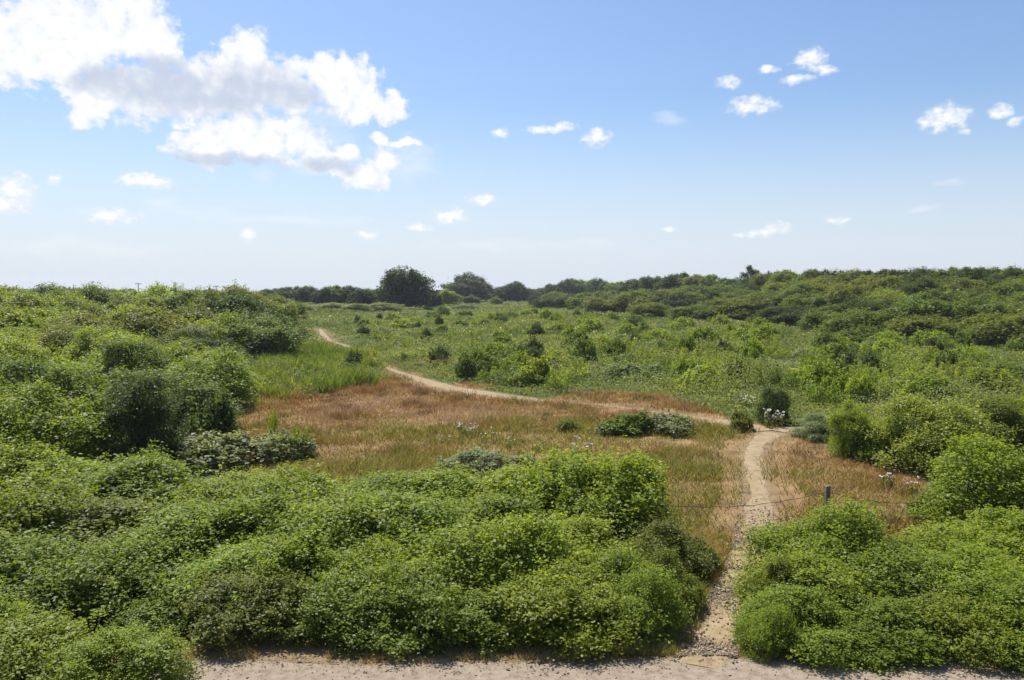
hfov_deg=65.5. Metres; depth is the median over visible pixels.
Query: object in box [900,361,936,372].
shrub
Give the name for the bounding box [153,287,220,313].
scrub bush
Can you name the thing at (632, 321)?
shrub
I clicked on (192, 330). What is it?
scrub bush
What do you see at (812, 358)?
sapling
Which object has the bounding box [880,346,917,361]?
sapling
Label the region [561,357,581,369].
sapling
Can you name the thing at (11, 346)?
scrub bush
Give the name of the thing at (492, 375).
sapling
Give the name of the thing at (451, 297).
tree
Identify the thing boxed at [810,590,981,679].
bramble bush
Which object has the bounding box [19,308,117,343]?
scrub bush
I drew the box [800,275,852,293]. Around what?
scrub bush
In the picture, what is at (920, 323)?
scrub bush
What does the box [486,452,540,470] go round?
shrub
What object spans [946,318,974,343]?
shrub
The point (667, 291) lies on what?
scrub bush
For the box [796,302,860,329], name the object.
scrub bush
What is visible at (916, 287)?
scrub bush
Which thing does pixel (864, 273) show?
tree
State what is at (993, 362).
shrub
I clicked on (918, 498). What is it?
bush
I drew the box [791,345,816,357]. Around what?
shrub
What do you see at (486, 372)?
sapling
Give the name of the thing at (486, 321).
shrub
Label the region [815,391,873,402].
sapling
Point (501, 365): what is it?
sapling
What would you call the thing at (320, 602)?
bramble bush
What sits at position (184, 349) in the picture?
scrub bush
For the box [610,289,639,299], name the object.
bush
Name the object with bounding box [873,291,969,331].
scrub bush
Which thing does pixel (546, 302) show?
scrub bush
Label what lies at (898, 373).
sapling
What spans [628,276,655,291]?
tree
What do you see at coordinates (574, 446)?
flowering plant
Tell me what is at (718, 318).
shrub
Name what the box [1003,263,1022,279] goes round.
tree
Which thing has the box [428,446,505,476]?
shrub
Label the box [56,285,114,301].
scrub bush
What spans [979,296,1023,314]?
scrub bush
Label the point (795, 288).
scrub bush
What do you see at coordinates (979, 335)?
shrub
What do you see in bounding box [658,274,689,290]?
tree
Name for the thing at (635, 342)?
sapling
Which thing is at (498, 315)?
shrub
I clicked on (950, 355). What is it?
shrub
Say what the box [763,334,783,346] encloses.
sapling
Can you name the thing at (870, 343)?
shrub
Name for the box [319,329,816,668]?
path
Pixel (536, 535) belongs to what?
bramble bush
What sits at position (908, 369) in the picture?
sapling
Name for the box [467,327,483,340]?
sapling
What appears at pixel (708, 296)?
scrub bush
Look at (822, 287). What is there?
scrub bush
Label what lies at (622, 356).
shrub
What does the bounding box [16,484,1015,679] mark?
gravel
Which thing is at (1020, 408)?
bush
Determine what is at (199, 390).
scrub bush
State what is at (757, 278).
tree
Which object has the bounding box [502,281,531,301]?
tree
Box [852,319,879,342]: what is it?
shrub
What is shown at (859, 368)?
sapling
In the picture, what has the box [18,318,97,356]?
scrub bush
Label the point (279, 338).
scrub bush
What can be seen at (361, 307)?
bush
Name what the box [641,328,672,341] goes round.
shrub
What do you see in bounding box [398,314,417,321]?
shrub
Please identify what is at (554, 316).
shrub
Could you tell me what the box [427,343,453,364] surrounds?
shrub
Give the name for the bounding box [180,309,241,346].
scrub bush
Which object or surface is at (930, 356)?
shrub
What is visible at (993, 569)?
bramble bush
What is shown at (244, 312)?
scrub bush
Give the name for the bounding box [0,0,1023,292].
sky
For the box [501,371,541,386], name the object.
sapling
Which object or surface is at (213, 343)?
scrub bush
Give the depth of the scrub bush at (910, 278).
136.17 m
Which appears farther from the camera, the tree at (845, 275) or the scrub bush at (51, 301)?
the tree at (845, 275)
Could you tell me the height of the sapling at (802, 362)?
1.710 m
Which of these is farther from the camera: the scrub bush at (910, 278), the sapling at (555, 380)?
the scrub bush at (910, 278)
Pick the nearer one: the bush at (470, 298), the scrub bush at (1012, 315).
the scrub bush at (1012, 315)
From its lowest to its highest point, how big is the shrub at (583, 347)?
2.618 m
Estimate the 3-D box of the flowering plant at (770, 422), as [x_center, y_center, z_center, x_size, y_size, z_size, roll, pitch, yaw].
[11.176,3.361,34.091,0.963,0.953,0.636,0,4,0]
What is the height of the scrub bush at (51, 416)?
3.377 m
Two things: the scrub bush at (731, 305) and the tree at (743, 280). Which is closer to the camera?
the scrub bush at (731, 305)
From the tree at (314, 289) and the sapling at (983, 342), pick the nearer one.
the sapling at (983, 342)
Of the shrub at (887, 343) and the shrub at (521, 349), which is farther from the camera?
the shrub at (887, 343)
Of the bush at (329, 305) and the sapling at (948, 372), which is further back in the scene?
the bush at (329, 305)
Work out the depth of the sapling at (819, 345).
71.16 m
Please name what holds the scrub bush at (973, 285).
on the ground at (287, 651)
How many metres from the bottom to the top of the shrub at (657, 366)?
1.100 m
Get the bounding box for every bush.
[0,285,50,309]
[0,287,50,315]
[0,299,56,332]
[0,323,51,349]
[0,323,57,358]
[0,329,90,371]
[0,342,127,450]
[0,348,95,394]
[0,375,125,477]
[0,389,42,437]
[0,431,73,494]
[0,450,144,499]
[0,465,140,590]
[0,522,183,632]
[0,523,81,603]
[0,574,40,650]
[0,598,123,679]
[1,284,27,293]
[4,355,126,443]
[7,306,99,335]
[7,483,167,589]
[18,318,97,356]
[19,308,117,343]
[20,281,78,296]
[20,610,203,679]
[25,439,214,513]
[25,523,213,627]
[27,287,66,301]
[40,293,104,309]
[44,294,107,314]
[47,317,131,360]
[47,319,168,363]
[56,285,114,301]
[60,280,115,305]
[66,300,110,319]
[67,484,271,571]
[73,329,204,372]
[77,359,200,463]
[79,332,180,386]
[95,363,252,444]
[99,298,170,323]
[102,291,167,314]
[102,304,193,341]
[103,572,234,637]
[109,280,171,301]
[130,466,268,512]
[138,281,187,297]
[138,319,232,350]
[143,520,319,633]
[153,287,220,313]
[155,337,277,389]
[155,343,265,406]
[156,554,322,657]
[158,303,229,322]
[173,333,259,366]
[173,471,351,569]
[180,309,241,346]
[187,285,206,297]
[193,284,240,310]
[196,288,288,319]
[201,456,346,507]
[210,279,265,308]
[216,305,297,322]
[216,507,387,625]
[220,311,307,356]
[236,309,312,344]
[238,474,455,576]
[260,299,304,324]
[261,292,311,316]
[264,570,413,663]
[288,467,433,514]
[302,303,316,309]
[305,526,459,625]
[311,302,345,308]
[323,555,500,660]
[324,482,508,573]
[340,303,373,310]
[346,459,504,508]
[353,512,555,642]
[368,302,407,312]
[395,307,423,310]
[420,568,595,659]
[424,305,453,310]
[438,508,631,634]
[440,458,566,515]
[443,488,614,568]
[448,304,481,309]
[462,294,482,303]
[474,547,673,666]
[489,296,502,304]
[490,434,689,541]
[527,293,540,304]
[527,502,687,581]
[530,296,568,307]
[541,291,567,298]
[553,293,575,307]
[564,289,613,309]
[577,540,677,624]
[580,296,630,312]
[586,560,697,653]
[606,289,656,311]
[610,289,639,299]
[615,507,727,580]
[624,288,653,297]
[627,300,673,317]
[637,546,720,622]
[642,289,679,305]
[647,290,701,310]
[652,286,686,293]
[663,302,732,320]
[669,290,701,301]
[677,284,702,290]
[685,285,711,294]
[696,288,742,306]
[701,292,773,319]
[705,281,744,290]
[707,288,732,304]
[712,492,920,585]
[714,540,899,625]
[716,576,895,674]
[719,287,766,305]
[721,599,804,663]
[724,552,809,604]
[731,282,762,291]
[735,290,781,313]
[740,303,821,324]
[761,279,792,291]
[761,279,803,293]
[764,279,825,305]
[778,292,838,309]
[787,410,850,441]
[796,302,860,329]
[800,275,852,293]
[805,281,843,296]
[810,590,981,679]
[819,307,894,332]
[819,522,991,608]
[820,279,880,306]
[823,395,888,461]
[832,295,898,323]
[837,409,925,465]
[847,270,912,291]
[847,531,946,579]
[857,384,1003,476]
[863,286,905,300]
[871,290,922,316]
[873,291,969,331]
[876,313,970,341]
[881,530,1023,629]
[886,420,1023,526]
[887,574,1023,672]
[889,274,949,290]
[891,508,1023,570]
[895,274,947,295]
[900,480,961,527]
[907,283,985,316]
[908,266,938,271]
[922,559,1023,675]
[924,269,976,285]
[934,390,1023,456]
[938,275,995,299]
[944,500,1023,564]
[946,288,1023,306]
[949,309,1023,345]
[952,296,1020,324]
[963,272,1017,288]
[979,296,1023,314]
[982,278,1023,297]
[984,392,1023,450]
[998,311,1023,333]
[1006,288,1023,305]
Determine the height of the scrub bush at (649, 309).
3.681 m
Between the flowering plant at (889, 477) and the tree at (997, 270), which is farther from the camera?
the tree at (997, 270)
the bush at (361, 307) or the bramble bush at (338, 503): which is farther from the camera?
the bush at (361, 307)
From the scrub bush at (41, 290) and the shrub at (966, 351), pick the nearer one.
the shrub at (966, 351)
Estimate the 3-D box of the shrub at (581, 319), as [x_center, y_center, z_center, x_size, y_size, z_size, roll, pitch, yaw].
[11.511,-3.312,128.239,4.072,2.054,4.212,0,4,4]
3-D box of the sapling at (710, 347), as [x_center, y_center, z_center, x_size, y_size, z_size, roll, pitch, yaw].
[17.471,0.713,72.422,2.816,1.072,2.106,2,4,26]
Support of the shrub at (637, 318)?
on the ground at (287, 651)
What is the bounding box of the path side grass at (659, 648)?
[608,522,809,656]
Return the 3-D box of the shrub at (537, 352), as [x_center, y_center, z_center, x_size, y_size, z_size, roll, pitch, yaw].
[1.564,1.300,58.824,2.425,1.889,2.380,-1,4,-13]
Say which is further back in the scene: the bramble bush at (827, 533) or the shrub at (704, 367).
the shrub at (704, 367)
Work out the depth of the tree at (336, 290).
238.53 m
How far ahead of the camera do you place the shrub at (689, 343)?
68.21 m
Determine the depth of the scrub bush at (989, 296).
111.19 m
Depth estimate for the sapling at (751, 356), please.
62.01 m
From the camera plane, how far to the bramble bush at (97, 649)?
11.91 m
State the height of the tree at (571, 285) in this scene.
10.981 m
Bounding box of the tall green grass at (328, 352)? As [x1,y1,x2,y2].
[242,337,398,402]
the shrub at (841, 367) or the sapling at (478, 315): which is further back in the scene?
the sapling at (478, 315)
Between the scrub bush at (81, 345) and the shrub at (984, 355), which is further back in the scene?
the shrub at (984, 355)
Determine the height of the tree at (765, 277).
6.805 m
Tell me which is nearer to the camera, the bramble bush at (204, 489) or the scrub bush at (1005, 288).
the bramble bush at (204, 489)
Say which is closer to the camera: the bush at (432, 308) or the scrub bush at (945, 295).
the scrub bush at (945, 295)
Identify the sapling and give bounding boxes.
[266,402,278,437]
[290,422,309,456]
[369,320,377,329]
[372,329,385,340]
[380,332,407,341]
[394,347,428,360]
[401,338,413,346]
[447,327,458,338]
[458,345,481,357]
[460,337,479,348]
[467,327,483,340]
[470,318,480,324]
[474,312,485,317]
[477,366,502,379]
[483,370,517,384]
[489,354,517,372]
[490,318,503,327]
[495,341,516,352]
[498,321,518,331]
[499,361,528,373]
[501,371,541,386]
[537,368,565,383]
[544,369,571,391]
[545,363,591,384]
[557,314,566,322]
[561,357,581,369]
[570,357,588,381]
[593,314,610,320]
[610,351,640,364]
[620,365,661,379]
[625,336,643,348]
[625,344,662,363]
[628,327,638,335]
[637,324,652,334]
[637,355,653,366]
[640,330,650,340]
[649,375,680,382]
[656,337,680,354]
[657,353,676,372]
[657,377,682,389]
[659,331,681,341]
[670,353,704,364]
[673,343,705,358]
[690,353,712,364]
[697,342,719,350]
[699,355,729,369]
[699,374,738,394]
[705,348,723,363]
[708,347,736,358]
[712,325,726,333]
[716,330,734,341]
[724,341,746,352]
[729,337,740,343]
[739,357,765,370]
[741,353,766,363]
[749,361,787,387]
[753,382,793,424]
[760,341,778,352]
[762,345,790,358]
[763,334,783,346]
[769,322,785,327]
[770,366,801,390]
[780,327,793,333]
[797,343,831,353]
[798,347,818,367]
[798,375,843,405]
[804,351,847,366]
[811,341,832,350]
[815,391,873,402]
[844,363,872,371]
[845,369,877,384]
[848,346,875,359]
[848,359,870,378]
[855,339,883,356]
[859,367,888,382]
[864,366,881,377]
[865,336,893,342]
[869,378,894,400]
[874,349,888,358]
[876,371,915,400]
[878,361,907,374]
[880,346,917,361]
[882,350,920,364]
[882,360,914,378]
[884,333,908,344]
[885,379,931,399]
[888,365,933,378]
[895,360,946,378]
[896,343,933,357]
[900,340,915,347]
[906,344,937,352]
[908,353,941,367]
[908,356,933,364]
[932,385,963,399]
[937,354,965,379]
[942,341,976,349]
[944,352,977,367]
[954,365,977,378]
[981,335,999,347]
[1009,369,1023,389]
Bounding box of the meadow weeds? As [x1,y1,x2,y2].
[233,301,1023,425]
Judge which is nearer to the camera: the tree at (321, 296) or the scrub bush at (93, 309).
the scrub bush at (93, 309)
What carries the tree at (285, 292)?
on the ground at (287, 651)
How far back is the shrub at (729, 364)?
48.73 m
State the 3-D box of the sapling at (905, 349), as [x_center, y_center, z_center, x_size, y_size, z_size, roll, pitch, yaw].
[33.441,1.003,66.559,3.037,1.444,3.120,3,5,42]
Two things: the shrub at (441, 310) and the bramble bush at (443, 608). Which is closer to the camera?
the bramble bush at (443, 608)
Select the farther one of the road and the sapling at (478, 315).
the sapling at (478, 315)
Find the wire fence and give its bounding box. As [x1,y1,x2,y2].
[671,485,922,519]
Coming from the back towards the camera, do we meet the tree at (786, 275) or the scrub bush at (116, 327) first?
the tree at (786, 275)
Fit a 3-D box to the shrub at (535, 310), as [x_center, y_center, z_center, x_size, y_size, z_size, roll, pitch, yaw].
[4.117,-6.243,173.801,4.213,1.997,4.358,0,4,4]
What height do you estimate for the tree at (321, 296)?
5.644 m
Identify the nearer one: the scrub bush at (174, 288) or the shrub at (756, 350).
the shrub at (756, 350)
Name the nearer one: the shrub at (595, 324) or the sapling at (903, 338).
the sapling at (903, 338)
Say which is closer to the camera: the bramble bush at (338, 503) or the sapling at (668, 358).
the bramble bush at (338, 503)
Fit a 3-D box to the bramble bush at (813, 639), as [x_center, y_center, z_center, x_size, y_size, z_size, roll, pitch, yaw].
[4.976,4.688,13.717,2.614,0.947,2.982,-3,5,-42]
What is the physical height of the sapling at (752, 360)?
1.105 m
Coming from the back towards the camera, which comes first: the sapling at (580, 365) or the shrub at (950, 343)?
the shrub at (950, 343)
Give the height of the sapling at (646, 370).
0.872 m
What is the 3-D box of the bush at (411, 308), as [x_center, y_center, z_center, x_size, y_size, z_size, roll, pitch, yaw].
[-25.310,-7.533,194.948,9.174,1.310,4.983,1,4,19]
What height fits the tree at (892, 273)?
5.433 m
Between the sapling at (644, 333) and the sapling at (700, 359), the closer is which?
the sapling at (700, 359)
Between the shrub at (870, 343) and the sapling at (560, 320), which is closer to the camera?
the shrub at (870, 343)
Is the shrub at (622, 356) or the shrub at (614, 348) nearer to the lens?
the shrub at (622, 356)
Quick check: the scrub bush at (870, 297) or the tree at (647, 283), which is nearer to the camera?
the scrub bush at (870, 297)
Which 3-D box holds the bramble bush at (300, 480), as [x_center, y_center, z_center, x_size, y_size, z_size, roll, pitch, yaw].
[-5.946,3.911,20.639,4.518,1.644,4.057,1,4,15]
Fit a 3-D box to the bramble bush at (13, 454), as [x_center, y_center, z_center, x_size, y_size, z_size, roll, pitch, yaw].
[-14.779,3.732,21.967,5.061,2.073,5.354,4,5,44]
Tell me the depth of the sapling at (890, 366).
50.58 m
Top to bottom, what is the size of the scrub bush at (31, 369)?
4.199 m
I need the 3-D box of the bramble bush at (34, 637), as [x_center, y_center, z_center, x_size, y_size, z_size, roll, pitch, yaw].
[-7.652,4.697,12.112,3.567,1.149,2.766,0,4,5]
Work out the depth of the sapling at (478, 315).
155.66 m
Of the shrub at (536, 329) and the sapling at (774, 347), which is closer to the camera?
the sapling at (774, 347)
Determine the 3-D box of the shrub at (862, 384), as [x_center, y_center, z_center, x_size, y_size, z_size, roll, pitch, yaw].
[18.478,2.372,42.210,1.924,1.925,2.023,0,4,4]
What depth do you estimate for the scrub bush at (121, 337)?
44.14 m
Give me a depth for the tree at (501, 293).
350.66 m
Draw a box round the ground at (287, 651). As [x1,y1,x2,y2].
[15,297,1023,665]
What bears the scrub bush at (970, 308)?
on the ground at (287, 651)
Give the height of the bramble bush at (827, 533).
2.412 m
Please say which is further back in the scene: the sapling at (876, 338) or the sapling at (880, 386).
the sapling at (876, 338)
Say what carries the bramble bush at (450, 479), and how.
on the ground at (287, 651)
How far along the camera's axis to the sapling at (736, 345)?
72.30 m
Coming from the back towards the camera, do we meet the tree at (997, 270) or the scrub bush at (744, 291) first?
the scrub bush at (744, 291)
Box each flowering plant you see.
[457,422,479,435]
[480,432,500,442]
[505,436,514,449]
[571,436,593,456]
[733,395,754,406]
[763,408,783,427]
[878,467,896,487]
[903,476,921,491]
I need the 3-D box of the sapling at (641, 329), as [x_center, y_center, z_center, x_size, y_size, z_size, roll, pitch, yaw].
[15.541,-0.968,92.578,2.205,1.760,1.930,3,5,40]
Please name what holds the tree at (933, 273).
on the ground at (287, 651)
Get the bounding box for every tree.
[258,289,275,295]
[258,291,269,296]
[275,286,300,302]
[288,285,313,302]
[302,284,316,300]
[310,287,333,303]
[324,284,349,302]
[338,284,363,302]
[346,289,373,304]
[362,287,387,303]
[373,263,438,307]
[425,288,443,306]
[438,271,499,300]
[439,288,460,303]
[494,286,513,301]
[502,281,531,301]
[526,289,542,300]
[538,283,560,295]
[555,278,590,295]
[576,278,599,284]
[585,277,604,293]
[597,281,608,292]
[604,280,625,291]
[614,278,640,292]
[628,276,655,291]
[639,275,660,293]
[651,276,672,292]
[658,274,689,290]
[671,271,688,278]
[679,273,705,285]
[697,274,721,288]
[712,277,746,287]
[729,276,751,287]
[739,265,759,280]
[748,272,766,286]
[761,270,781,290]
[767,269,800,284]
[791,268,816,284]
[805,267,832,279]
[815,267,846,283]
[828,268,861,283]
[845,269,873,281]
[869,268,890,280]
[879,269,913,281]
[896,269,935,280]
[915,266,931,279]
[927,267,952,278]
[940,265,962,277]
[951,265,985,279]
[969,267,996,281]
[988,265,1022,276]
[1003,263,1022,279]
[1007,268,1023,279]
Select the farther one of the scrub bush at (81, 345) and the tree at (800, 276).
the tree at (800, 276)
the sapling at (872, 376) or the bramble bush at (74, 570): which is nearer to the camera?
the bramble bush at (74, 570)
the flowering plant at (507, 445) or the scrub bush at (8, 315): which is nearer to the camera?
the flowering plant at (507, 445)
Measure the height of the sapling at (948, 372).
1.768 m
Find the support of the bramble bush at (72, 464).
on the ground at (287, 651)
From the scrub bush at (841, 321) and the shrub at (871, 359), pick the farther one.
the scrub bush at (841, 321)
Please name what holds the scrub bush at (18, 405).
on the ground at (287, 651)
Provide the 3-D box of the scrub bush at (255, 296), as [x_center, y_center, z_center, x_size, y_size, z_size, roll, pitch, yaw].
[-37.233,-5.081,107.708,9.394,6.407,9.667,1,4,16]
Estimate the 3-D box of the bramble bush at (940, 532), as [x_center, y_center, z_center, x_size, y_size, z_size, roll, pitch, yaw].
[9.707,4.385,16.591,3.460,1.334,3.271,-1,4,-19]
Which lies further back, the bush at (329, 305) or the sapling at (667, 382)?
the bush at (329, 305)
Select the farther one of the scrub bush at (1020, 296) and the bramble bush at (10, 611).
the scrub bush at (1020, 296)
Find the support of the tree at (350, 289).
on the ground at (287, 651)
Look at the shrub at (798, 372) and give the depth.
47.44 m
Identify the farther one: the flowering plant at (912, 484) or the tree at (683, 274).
the tree at (683, 274)
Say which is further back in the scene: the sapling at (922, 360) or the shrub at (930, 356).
the shrub at (930, 356)
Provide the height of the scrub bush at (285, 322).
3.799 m
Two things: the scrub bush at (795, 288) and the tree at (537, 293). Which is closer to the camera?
the scrub bush at (795, 288)
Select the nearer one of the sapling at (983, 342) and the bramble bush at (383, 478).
the bramble bush at (383, 478)
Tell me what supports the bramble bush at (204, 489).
on the ground at (287, 651)
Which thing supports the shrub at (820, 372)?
on the ground at (287, 651)
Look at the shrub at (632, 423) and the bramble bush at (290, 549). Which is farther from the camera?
the shrub at (632, 423)
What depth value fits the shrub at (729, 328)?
95.72 m
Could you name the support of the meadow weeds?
on the ground at (287, 651)
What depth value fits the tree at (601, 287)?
334.49 m
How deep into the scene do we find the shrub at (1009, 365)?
51.55 m
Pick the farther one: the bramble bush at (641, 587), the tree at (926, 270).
the tree at (926, 270)
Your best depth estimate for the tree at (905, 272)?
144.71 m
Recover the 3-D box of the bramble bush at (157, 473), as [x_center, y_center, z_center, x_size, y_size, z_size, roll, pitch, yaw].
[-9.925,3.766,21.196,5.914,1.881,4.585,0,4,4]
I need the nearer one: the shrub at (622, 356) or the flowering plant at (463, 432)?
the flowering plant at (463, 432)
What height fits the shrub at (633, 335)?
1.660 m
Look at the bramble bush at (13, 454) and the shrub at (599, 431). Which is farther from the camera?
the shrub at (599, 431)
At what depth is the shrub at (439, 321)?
126.25 m
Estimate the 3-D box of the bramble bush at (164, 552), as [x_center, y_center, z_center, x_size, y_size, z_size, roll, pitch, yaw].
[-7.171,4.374,15.597,4.291,1.355,4.017,-1,4,-18]
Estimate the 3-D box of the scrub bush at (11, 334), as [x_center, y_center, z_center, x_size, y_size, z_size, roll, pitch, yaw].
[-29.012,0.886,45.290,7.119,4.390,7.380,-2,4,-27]
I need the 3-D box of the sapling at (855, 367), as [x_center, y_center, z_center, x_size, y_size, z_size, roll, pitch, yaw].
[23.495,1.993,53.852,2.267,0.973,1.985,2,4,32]
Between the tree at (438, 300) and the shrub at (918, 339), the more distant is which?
the tree at (438, 300)
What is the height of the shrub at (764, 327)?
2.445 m
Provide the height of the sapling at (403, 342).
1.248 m
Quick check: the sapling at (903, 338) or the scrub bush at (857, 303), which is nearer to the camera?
the sapling at (903, 338)
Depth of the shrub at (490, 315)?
151.26 m
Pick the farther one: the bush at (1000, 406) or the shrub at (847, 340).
the shrub at (847, 340)
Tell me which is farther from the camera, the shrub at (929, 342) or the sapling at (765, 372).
the shrub at (929, 342)
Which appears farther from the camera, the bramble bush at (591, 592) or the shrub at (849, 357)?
the shrub at (849, 357)
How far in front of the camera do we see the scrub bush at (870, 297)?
124.16 m
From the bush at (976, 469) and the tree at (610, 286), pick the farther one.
the tree at (610, 286)
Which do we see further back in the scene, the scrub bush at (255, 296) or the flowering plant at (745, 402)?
the scrub bush at (255, 296)
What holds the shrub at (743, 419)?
on the ground at (287, 651)
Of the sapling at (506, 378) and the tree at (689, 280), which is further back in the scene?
the tree at (689, 280)
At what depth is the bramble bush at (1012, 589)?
13.31 m
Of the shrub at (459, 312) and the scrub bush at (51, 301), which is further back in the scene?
the shrub at (459, 312)
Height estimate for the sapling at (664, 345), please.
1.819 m
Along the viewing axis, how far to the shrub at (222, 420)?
29.27 m
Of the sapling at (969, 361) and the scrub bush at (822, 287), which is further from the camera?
the scrub bush at (822, 287)
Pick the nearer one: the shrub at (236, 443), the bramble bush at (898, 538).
the bramble bush at (898, 538)
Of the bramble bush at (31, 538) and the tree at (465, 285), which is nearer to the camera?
the bramble bush at (31, 538)
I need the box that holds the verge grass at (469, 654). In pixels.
[24,618,1014,662]
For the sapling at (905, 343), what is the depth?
77.47 m
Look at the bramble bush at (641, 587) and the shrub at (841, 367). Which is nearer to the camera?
the bramble bush at (641, 587)
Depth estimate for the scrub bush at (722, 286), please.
203.69 m
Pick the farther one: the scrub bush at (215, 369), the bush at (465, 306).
the bush at (465, 306)
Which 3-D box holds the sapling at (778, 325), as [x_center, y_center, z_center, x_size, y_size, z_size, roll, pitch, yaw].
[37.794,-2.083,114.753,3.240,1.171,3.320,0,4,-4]
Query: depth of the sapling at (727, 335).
89.15 m
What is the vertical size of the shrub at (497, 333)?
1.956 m
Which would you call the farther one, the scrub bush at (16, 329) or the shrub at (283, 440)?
the scrub bush at (16, 329)
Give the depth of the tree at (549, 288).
376.63 m
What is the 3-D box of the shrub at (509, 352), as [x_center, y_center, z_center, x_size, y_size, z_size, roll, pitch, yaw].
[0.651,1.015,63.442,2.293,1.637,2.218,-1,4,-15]
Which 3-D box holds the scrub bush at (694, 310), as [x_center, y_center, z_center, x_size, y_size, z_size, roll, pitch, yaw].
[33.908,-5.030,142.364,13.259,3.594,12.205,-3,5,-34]
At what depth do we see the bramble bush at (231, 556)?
14.81 m
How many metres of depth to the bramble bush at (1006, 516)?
17.09 m
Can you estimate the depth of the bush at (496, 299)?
272.44 m
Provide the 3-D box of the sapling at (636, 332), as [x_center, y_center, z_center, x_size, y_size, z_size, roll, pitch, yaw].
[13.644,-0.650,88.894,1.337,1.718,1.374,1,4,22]
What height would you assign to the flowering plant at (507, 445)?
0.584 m
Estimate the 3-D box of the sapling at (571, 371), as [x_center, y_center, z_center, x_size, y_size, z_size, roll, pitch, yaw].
[3.255,2.149,50.403,2.658,1.336,2.822,-4,5,-44]
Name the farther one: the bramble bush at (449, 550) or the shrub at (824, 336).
the shrub at (824, 336)
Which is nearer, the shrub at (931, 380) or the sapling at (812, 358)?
the shrub at (931, 380)
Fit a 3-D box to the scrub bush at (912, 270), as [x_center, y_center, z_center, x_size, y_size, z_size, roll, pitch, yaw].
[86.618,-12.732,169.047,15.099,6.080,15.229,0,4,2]
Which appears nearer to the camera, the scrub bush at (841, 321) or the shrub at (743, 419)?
the shrub at (743, 419)
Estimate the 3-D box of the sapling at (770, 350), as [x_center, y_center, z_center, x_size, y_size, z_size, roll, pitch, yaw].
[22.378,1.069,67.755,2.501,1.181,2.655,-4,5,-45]
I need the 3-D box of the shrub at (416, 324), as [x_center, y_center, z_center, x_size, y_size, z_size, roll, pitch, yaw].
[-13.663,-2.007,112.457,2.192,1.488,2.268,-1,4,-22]
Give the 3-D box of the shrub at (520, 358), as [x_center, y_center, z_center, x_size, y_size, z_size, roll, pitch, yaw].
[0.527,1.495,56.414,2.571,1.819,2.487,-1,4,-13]
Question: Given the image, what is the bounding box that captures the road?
[16,656,1023,679]
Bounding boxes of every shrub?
[169,424,284,474]
[180,388,240,437]
[252,426,319,461]
[343,348,363,365]
[353,315,364,323]
[355,317,373,326]
[356,325,370,334]
[372,325,391,334]
[376,312,382,318]
[384,312,401,321]
[388,318,424,329]
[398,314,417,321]
[410,321,421,330]
[420,325,432,341]
[423,311,442,318]
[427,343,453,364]
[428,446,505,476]
[430,324,450,334]
[431,305,449,315]
[435,315,443,325]
[451,317,468,327]
[452,353,477,378]
[455,309,471,315]
[455,344,500,372]
[478,317,490,327]
[479,337,507,362]
[484,312,494,318]
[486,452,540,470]
[490,328,515,343]
[493,311,511,321]
[502,310,520,318]
[503,349,533,371]
[508,344,531,356]
[508,353,553,385]
[512,340,528,357]
[519,309,533,314]
[523,345,546,362]
[525,323,544,335]
[526,335,543,350]
[527,307,538,313]
[537,307,553,318]
[538,351,570,369]
[544,321,569,331]
[545,348,565,357]
[549,310,562,320]
[554,329,588,348]
[555,417,582,432]
[560,323,580,340]
[565,334,597,365]
[571,314,592,323]
[572,307,582,315]
[575,312,594,317]
[575,316,604,332]
[584,409,658,437]
[590,333,615,348]
[595,422,619,434]
[598,358,646,377]
[601,334,630,357]
[606,352,635,362]
[609,312,621,319]
[613,320,637,335]
[618,333,631,340]
[624,314,643,324]
[625,317,639,325]
[629,332,641,344]
[638,406,698,437]
[639,362,664,378]
[640,321,648,328]
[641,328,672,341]
[647,338,666,346]
[667,316,697,327]
[668,351,698,378]
[674,330,701,355]
[674,360,720,392]
[685,322,723,342]
[710,311,731,324]
[716,339,735,351]
[721,353,751,386]
[723,323,735,334]
[727,408,757,431]
[729,323,762,341]
[736,321,750,332]
[739,334,766,358]
[748,316,768,328]
[752,322,776,342]
[765,325,784,335]
[778,359,853,390]
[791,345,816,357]
[797,350,845,396]
[807,326,838,347]
[816,339,849,362]
[832,326,873,345]
[832,358,850,377]
[833,333,859,346]
[837,348,857,366]
[840,367,880,402]
[848,343,860,351]
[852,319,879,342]
[852,358,899,374]
[859,349,883,372]
[860,337,878,349]
[866,339,899,355]
[867,329,905,343]
[887,369,967,401]
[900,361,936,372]
[908,328,954,347]
[916,347,943,360]
[921,336,943,353]
[933,349,967,370]
[937,338,957,350]
[943,341,987,363]
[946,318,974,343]
[949,359,1022,395]
[954,328,973,346]
[959,347,1003,360]
[965,321,996,344]
[968,360,1023,376]
[977,359,1012,368]
[999,333,1023,351]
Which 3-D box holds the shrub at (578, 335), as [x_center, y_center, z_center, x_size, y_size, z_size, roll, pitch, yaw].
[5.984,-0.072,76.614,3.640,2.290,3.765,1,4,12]
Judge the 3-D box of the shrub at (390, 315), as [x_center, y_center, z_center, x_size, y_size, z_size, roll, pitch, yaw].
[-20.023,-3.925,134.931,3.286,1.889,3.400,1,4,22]
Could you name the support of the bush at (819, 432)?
on the ground at (287, 651)
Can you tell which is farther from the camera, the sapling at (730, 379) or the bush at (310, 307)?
the bush at (310, 307)
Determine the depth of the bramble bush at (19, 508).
17.19 m
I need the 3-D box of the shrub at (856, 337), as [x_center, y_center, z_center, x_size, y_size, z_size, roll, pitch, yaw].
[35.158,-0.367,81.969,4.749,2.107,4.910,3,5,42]

